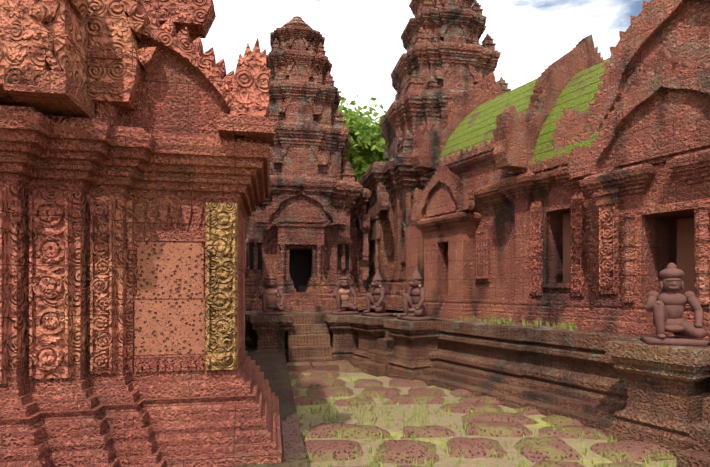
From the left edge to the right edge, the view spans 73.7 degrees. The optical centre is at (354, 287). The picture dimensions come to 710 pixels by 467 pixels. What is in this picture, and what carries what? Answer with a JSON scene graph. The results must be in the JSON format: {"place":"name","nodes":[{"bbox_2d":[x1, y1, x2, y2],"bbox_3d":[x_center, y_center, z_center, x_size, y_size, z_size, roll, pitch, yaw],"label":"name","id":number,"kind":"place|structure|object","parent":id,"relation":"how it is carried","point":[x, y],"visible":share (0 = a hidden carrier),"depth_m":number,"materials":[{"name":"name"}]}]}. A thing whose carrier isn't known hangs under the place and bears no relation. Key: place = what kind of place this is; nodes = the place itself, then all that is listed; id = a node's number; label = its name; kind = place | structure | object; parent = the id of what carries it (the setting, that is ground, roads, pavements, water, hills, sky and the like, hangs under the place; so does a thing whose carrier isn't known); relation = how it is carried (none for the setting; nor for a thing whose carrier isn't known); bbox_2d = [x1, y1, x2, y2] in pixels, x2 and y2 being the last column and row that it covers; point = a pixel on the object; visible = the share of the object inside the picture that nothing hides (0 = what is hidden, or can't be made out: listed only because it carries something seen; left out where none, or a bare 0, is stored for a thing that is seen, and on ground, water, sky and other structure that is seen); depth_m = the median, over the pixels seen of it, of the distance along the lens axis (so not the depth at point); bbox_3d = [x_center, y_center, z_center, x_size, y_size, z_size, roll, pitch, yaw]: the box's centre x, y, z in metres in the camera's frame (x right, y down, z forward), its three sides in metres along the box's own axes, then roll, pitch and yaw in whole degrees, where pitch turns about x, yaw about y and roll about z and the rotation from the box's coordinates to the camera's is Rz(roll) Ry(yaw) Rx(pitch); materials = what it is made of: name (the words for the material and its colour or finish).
{"place":"outdoors","nodes":[
{"label":"outdoors","id":0,"kind":"place"},
{"bbox_2d":[0,36,281,466],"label":"temple building","id":1,"kind":"structure","parent":0,"point":[171,155],"depth_m":3.60,"materials":[{"name":"stone"}]},
{"bbox_2d":[0,0,270,383],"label":"wall ornament","id":2,"kind":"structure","parent":1,"relation":"on","point":[68,278],"depth_m":3.44,"materials":[{"name":"stone"}]},
{"bbox_2d":[134,242,204,354],"bbox_3d":[-1.501,0.087,3.855,0.545,0.905,0.065,0,0,-10],"label":"wall panel","id":3,"kind":"object","parent":1,"relation":"on","point":[170,270],"visible":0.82,"depth_m":3.82,"materials":[{"name":"orange stone"}]},
{"bbox_2d":[206,202,237,369],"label":"carved pilaster","id":4,"kind":"structure","parent":1,"relation":"attached to","point":[221,286],"depth_m":3.84,"materials":[{"name":"gold metal"}]},
{"bbox_2d":[201,0,650,125],"label":"sky","id":5,"kind":"structure","parent":0,"point":[363,44],"materials":[{"name":"white"}]},
{"bbox_2d":[291,366,676,466],"bbox_3d":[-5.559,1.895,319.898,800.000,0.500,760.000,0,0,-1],"label":"ground","id":6,"kind":"structure","parent":0,"point":[511,450],"depth_m":5.65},
{"bbox_2d":[221,348,307,466],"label":"paved path","id":7,"kind":"structure","parent":6,"relation":"on","point":[273,366],"depth_m":5.31,"materials":[{"name":"brown stone"}]},
{"bbox_2d":[287,362,338,371],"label":"stone step","id":8,"kind":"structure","parent":6,"relation":"on","point":[305,366],"depth_m":9.21,"materials":[{"name":"brown stone"}]},
{"bbox_2d":[245,309,408,364],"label":"stone steps","id":9,"kind":"structure","parent":6,"relation":"on","point":[323,336],"depth_m":10.15,"materials":[{"name":"stone"}]},
{"bbox_2d":[258,276,357,315],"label":"guardian statues","id":10,"kind":"object","parent":9,"relation":"on","point":[272,282],"visible":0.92,"depth_m":10.34,"materials":[{"name":"stone"}]},
{"bbox_2d":[264,288,349,301],"bbox_3d":[-1.038,0.180,10.469,1.904,0.350,0.202,0,0,-10],"label":"guardian lion chest","id":11,"kind":"object","parent":10,"relation":"on","point":[271,293],"visible":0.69,"depth_m":10.30,"materials":[{"name":"stone"}]},
{"bbox_2d":[245,16,371,311],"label":"sand tower","id":12,"kind":"structure","parent":9,"relation":"on","point":[317,200],"depth_m":12.66,"materials":[{"name":"stone"}]},
{"bbox_2d":[249,243,348,291],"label":"windows","id":13,"kind":"structure","parent":12,"relation":"on","point":[299,266],"depth_m":12.79,"materials":[{"name":"black"}]},
{"bbox_2d":[363,230,368,279],"bbox_3d":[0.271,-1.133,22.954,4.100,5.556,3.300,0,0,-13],"label":"pillar","id":14,"kind":"structure","parent":6,"relation":"on","point":[365,257],"depth_m":21.52,"materials":[{"name":"stone"}]},
{"bbox_2d":[345,133,388,181],"bbox_3d":[1.141,-4.459,32.717,5.257,12.644,3.877,0,0,-1],"label":"tree","id":15,"kind":"object","parent":6,"relation":"on","point":[347,157],"visible":0.12,"depth_m":31.69,"materials":[{"name":"green plant"}]},
{"bbox_2d":[290,315,673,466],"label":"grass tufts","id":16,"kind":"object","parent":6,"relation":"on","point":[536,323],"visible":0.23,"depth_m":5.75,"materials":[{"name":"green plant"}]},
{"bbox_2d":[289,360,676,466],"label":"paving stones","id":17,"kind":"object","parent":6,"relation":"on","point":[551,447],"depth_m":5.23,"materials":[{"name":"brown stone"}]},
{"bbox_2d":[345,309,709,466],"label":"stone platform","id":18,"kind":"structure","parent":6,"relation":"on","point":[625,387],"depth_m":6.26,"materials":[{"name":"stone"}]},
{"bbox_2d":[361,267,434,320],"bbox_3d":[0.779,0.105,9.306,0.474,0.980,1.928,0,0,-29],"label":"monkey guardians statue","id":19,"kind":"object","parent":18,"relation":"on","point":[374,297],"visible":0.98,"depth_m":8.76,"materials":[{"name":"stone"}]},
{"bbox_2d":[358,0,510,310],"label":"sand tower","id":20,"kind":"structure","parent":18,"relation":"on","point":[444,60],"depth_m":13.38,"materials":[{"name":"stone"}]},
{"bbox_2d":[406,0,709,342],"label":"temple building","id":21,"kind":"structure","parent":18,"relation":"on","point":[646,155],"depth_m":6.97,"materials":[{"name":"stone"}]},
{"bbox_2d":[438,59,608,169],"bbox_3d":[5.051,-2.981,7.368,3.440,2.250,8.050,0,0,-29],"label":"roof","id":22,"kind":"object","parent":21,"relation":"on","point":[476,126],"visible":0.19,"depth_m":8.26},
{"bbox_2d":[530,193,709,298],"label":"carved pilasters","id":23,"kind":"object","parent":21,"relation":"on","point":[608,248],"depth_m":6.99,"materials":[{"name":"stone"}]},
{"bbox_2d":[563,213,693,294],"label":"window panels","id":24,"kind":"object","parent":21,"relation":"attached to","point":[685,246],"depth_m":6.25,"materials":[{"name":"stone"}]},
{"bbox_2d":[640,263,707,346],"bbox_3d":[3.373,0.165,5.019,0.531,0.860,0.443,0,0,21],"label":"yaksha guardian statue","id":25,"kind":"object","parent":18,"relation":"on","point":[667,307],"visible":1,"depth_m":4.96,"materials":[{"name":"stone"}]},
{"bbox_3d":[0.176,-4.759,34.155,6.721,13.250,5.200,0,0,-1],"label":"tree bark","id":26,"kind":"object","parent":6,"relation":"on","visible":0},
{"bbox_2d":[337,91,388,178],"bbox_3d":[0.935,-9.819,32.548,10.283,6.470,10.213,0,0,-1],"label":"tree foliage","id":27,"kind":"object","parent":26,"relation":"attached to","point":[362,140],"visible":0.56,"depth_m":31.13,"materials":[{"name":"green plant"}]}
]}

